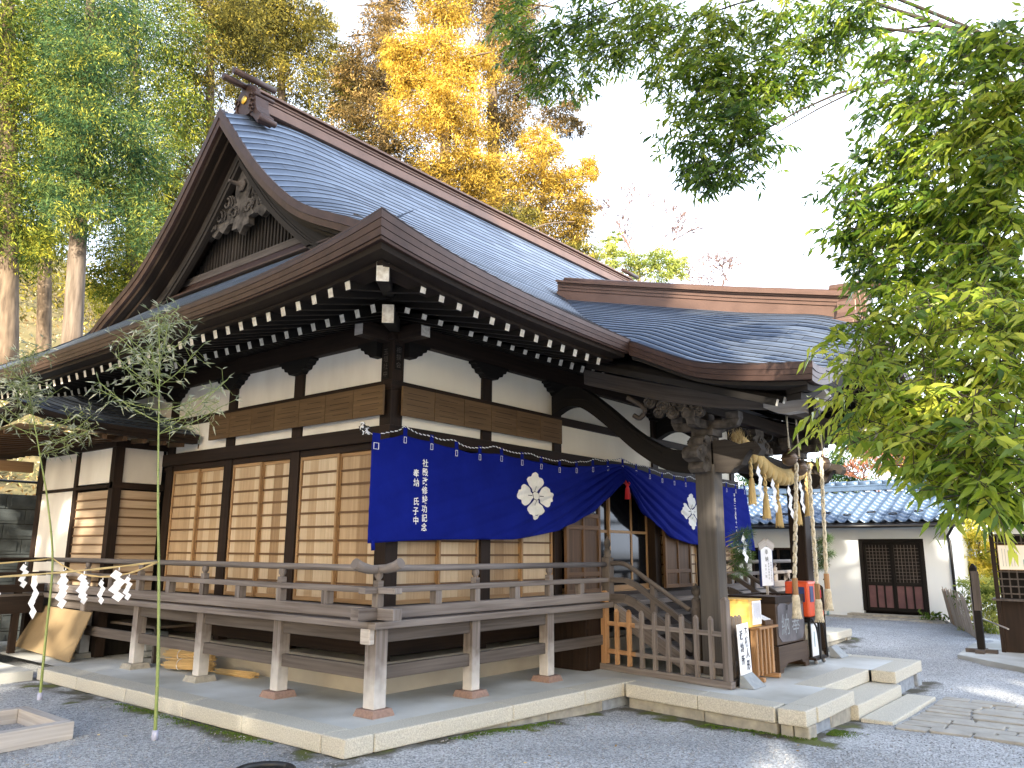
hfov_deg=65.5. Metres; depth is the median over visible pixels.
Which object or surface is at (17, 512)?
block wall
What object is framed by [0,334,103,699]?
bamboo pole
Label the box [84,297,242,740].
bamboo pole
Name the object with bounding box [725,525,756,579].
pine decoration
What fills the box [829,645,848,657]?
foot plate
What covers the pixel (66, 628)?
plywood sheet
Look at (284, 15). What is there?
cedar tree
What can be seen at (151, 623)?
storage trestle
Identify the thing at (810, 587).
side window
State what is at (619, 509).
glass door
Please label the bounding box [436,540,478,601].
board door
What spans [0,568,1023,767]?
gravel ground
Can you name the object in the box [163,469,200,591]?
board door
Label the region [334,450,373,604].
board door
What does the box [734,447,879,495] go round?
tree
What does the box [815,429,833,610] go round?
bell rope
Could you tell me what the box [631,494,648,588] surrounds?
glass door
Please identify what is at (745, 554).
paper streamer
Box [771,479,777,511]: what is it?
paper streamer
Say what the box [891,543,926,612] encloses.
lattice door
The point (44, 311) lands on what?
cedar tree
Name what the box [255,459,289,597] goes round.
board door
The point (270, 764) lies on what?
rubber ring
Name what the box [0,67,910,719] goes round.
shrine hall
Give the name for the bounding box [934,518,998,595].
maple tree
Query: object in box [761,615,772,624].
tray
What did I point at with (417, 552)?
board door
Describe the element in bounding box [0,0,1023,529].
sky
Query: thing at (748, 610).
yellow box
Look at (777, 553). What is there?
window
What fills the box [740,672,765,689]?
foot plate
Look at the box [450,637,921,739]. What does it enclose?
terrace base
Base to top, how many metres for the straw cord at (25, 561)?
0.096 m
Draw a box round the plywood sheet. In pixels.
[16,605,92,661]
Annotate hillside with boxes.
[0,239,995,562]
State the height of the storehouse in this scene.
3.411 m
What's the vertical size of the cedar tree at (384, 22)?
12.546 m
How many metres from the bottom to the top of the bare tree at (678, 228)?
5.493 m
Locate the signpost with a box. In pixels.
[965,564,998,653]
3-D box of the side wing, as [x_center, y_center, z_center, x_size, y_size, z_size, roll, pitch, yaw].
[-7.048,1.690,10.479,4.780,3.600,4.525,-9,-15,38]
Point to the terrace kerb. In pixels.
(883, 702)
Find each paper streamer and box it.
[18,562,28,587]
[28,575,38,619]
[55,573,68,608]
[59,568,68,598]
[76,571,88,599]
[78,575,88,603]
[97,579,104,603]
[108,567,125,601]
[123,574,131,599]
[741,532,748,562]
[756,464,763,500]
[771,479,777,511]
[787,486,793,517]
[799,481,804,512]
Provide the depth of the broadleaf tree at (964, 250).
4.28 m
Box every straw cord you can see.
[0,558,51,563]
[0,561,157,577]
[53,558,155,577]
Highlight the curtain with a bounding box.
[359,422,754,550]
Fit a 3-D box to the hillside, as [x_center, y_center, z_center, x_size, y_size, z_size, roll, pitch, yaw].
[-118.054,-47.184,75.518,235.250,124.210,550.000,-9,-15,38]
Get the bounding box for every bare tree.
[590,177,706,280]
[676,246,743,285]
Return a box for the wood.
[19,231,120,331]
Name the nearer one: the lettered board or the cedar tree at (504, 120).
the lettered board
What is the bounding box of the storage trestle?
[110,618,193,663]
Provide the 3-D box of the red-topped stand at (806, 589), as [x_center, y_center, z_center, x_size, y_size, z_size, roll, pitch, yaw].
[3.697,2.943,10.013,0.350,0.895,0.396,-9,-15,38]
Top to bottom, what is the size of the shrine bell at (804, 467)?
2.442 m
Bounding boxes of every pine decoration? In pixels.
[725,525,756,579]
[812,533,837,572]
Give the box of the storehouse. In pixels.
[738,479,987,623]
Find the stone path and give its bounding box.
[895,697,1023,746]
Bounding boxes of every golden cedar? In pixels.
[372,0,513,209]
[490,120,605,247]
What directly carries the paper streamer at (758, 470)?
hanging from the sacred straw rope at (769, 471)
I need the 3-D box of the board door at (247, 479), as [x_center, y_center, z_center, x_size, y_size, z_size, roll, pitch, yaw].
[-3.256,1.753,9.649,0.620,1.578,0.030,-9,-15,38]
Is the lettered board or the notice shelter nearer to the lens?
the lettered board
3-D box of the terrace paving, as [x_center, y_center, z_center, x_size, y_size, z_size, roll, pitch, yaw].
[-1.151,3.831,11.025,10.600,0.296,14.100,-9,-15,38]
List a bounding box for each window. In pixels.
[751,548,791,579]
[809,586,813,601]
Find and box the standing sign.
[809,618,828,664]
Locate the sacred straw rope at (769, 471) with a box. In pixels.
[725,427,814,527]
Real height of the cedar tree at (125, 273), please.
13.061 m
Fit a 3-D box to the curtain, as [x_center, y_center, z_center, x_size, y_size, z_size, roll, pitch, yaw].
[1.438,1.658,11.047,0.210,1.314,9.141,-9,-15,39]
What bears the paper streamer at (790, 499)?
hanging from the sacred straw rope at (769, 471)
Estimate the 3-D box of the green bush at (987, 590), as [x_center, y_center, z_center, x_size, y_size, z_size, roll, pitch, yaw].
[9.568,4.535,15.829,1.452,1.546,1.182,-9,-15,38]
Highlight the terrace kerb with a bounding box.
[37,627,935,758]
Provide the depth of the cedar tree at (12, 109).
16.69 m
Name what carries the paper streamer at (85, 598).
hanging from the straw cord at (68, 568)
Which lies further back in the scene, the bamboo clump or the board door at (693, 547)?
the bamboo clump
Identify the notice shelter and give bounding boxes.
[960,516,1023,652]
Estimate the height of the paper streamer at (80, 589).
0.224 m
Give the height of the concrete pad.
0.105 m
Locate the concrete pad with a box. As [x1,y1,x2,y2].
[957,638,1023,672]
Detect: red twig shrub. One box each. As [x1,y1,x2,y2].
[843,448,891,480]
[878,454,904,475]
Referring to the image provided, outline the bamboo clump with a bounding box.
[590,229,690,282]
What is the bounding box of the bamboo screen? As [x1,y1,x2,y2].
[941,587,1008,639]
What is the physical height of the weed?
0.434 m
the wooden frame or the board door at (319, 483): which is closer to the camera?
the wooden frame
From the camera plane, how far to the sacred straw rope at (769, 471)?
9.50 m
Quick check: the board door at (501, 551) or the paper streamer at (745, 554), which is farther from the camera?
the board door at (501, 551)
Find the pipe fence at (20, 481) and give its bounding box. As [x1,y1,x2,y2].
[0,454,40,495]
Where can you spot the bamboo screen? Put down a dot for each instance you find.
(958, 617)
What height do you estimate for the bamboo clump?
3.013 m
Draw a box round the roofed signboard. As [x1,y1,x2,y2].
[757,538,773,594]
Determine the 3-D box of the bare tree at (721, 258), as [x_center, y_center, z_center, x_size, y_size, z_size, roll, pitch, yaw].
[8.966,-4.439,36.518,3.073,4.294,5.754,-1,-12,5]
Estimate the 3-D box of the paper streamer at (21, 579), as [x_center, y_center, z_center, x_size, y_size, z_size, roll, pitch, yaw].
[-4.915,1.918,8.005,0.088,0.265,0.012,9,-15,-37]
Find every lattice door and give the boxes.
[863,543,896,611]
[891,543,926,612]
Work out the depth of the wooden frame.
6.25 m
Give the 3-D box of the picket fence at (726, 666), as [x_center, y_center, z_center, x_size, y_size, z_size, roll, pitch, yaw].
[1.636,2.753,8.708,0.075,0.890,1.811,10,-15,-39]
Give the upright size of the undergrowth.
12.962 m
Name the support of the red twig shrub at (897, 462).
on the gravel ground
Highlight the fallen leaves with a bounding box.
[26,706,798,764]
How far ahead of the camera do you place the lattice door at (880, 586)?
18.88 m
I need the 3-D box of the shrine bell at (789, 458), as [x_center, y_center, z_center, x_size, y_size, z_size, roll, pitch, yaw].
[3.243,1.491,9.246,0.202,2.362,0.448,-6,-14,30]
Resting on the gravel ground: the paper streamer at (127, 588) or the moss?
the moss
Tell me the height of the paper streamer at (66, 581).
0.303 m
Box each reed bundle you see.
[160,658,216,671]
[162,649,216,661]
[211,668,259,678]
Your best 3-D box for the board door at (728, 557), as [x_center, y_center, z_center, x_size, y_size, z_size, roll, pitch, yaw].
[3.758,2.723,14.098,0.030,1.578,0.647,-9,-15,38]
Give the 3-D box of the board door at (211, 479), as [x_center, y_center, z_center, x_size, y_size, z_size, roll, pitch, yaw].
[-3.868,1.861,10.182,0.655,1.578,0.030,-9,-15,38]
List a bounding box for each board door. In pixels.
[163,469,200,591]
[191,467,223,593]
[223,462,263,596]
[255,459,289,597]
[292,453,340,601]
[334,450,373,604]
[396,540,436,604]
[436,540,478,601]
[490,539,519,598]
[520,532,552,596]
[660,528,663,586]
[691,544,697,585]
[725,547,734,582]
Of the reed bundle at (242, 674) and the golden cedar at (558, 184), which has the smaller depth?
the reed bundle at (242, 674)
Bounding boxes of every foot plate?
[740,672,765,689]
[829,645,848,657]
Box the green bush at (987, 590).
[947,575,1000,634]
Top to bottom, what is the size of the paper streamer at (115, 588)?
0.271 m
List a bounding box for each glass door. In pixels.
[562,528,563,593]
[591,500,607,582]
[607,483,633,589]
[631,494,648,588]
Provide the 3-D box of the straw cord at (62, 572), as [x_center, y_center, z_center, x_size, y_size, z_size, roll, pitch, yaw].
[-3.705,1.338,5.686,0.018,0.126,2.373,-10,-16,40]
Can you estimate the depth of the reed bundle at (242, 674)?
8.55 m
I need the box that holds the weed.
[917,609,948,620]
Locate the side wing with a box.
[0,394,199,657]
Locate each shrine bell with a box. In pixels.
[780,415,802,618]
[791,419,824,622]
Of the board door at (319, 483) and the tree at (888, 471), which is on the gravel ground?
the tree at (888, 471)
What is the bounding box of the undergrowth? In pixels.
[0,269,98,495]
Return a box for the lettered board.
[736,623,751,675]
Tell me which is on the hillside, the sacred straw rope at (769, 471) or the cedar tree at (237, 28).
the cedar tree at (237, 28)
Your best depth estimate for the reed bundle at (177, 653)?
9.02 m
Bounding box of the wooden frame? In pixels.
[0,706,73,752]
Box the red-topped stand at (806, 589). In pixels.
[785,581,823,656]
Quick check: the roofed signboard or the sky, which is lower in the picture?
the roofed signboard
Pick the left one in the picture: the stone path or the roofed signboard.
the roofed signboard
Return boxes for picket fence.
[600,590,735,689]
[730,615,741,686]
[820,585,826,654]
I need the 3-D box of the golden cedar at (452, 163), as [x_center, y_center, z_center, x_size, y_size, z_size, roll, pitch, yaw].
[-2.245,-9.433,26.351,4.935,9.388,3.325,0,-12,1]
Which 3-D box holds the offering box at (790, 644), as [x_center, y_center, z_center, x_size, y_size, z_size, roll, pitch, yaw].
[3.027,2.956,9.517,0.602,0.840,1.170,-9,-15,38]
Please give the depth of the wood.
27.96 m
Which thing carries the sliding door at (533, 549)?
in the shrine hall
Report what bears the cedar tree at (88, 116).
on the hillside
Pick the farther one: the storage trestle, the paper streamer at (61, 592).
the storage trestle
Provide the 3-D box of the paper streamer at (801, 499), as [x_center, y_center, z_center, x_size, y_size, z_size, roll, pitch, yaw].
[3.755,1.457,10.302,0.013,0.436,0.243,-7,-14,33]
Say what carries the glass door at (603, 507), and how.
in the shrine hall
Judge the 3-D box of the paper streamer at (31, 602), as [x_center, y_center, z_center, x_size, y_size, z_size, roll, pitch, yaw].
[-3.517,1.565,5.850,0.090,0.321,0.012,-2,-12,13]
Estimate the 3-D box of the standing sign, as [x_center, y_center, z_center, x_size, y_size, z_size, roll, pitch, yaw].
[3.691,3.204,9.973,0.404,0.548,0.420,-9,-15,38]
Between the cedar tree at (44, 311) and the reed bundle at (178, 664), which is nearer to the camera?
the reed bundle at (178, 664)
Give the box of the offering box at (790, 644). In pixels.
[728,592,809,673]
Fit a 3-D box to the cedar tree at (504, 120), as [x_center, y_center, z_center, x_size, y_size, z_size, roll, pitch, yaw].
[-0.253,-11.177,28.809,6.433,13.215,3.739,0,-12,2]
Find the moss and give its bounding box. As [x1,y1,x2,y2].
[107,702,867,744]
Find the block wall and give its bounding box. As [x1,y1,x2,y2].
[0,494,36,641]
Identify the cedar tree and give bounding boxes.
[0,0,79,364]
[6,0,194,343]
[15,0,127,352]
[85,0,229,316]
[119,0,276,257]
[199,0,390,146]
[321,0,432,170]
[431,0,594,208]
[493,195,601,260]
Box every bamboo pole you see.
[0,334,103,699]
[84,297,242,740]
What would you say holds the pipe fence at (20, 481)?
on the block wall
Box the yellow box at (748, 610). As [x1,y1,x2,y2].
[728,597,761,627]
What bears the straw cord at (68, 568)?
hanging from the bamboo pole at (14, 383)
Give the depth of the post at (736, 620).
8.25 m
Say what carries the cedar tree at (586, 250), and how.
on the hillside
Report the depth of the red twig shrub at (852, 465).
24.08 m
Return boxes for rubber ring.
[236,761,295,767]
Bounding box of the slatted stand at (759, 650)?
[748,624,780,682]
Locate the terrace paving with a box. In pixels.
[0,628,893,729]
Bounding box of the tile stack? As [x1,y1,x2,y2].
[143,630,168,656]
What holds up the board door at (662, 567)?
in the shrine hall
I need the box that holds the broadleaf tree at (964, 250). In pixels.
[480,0,1023,566]

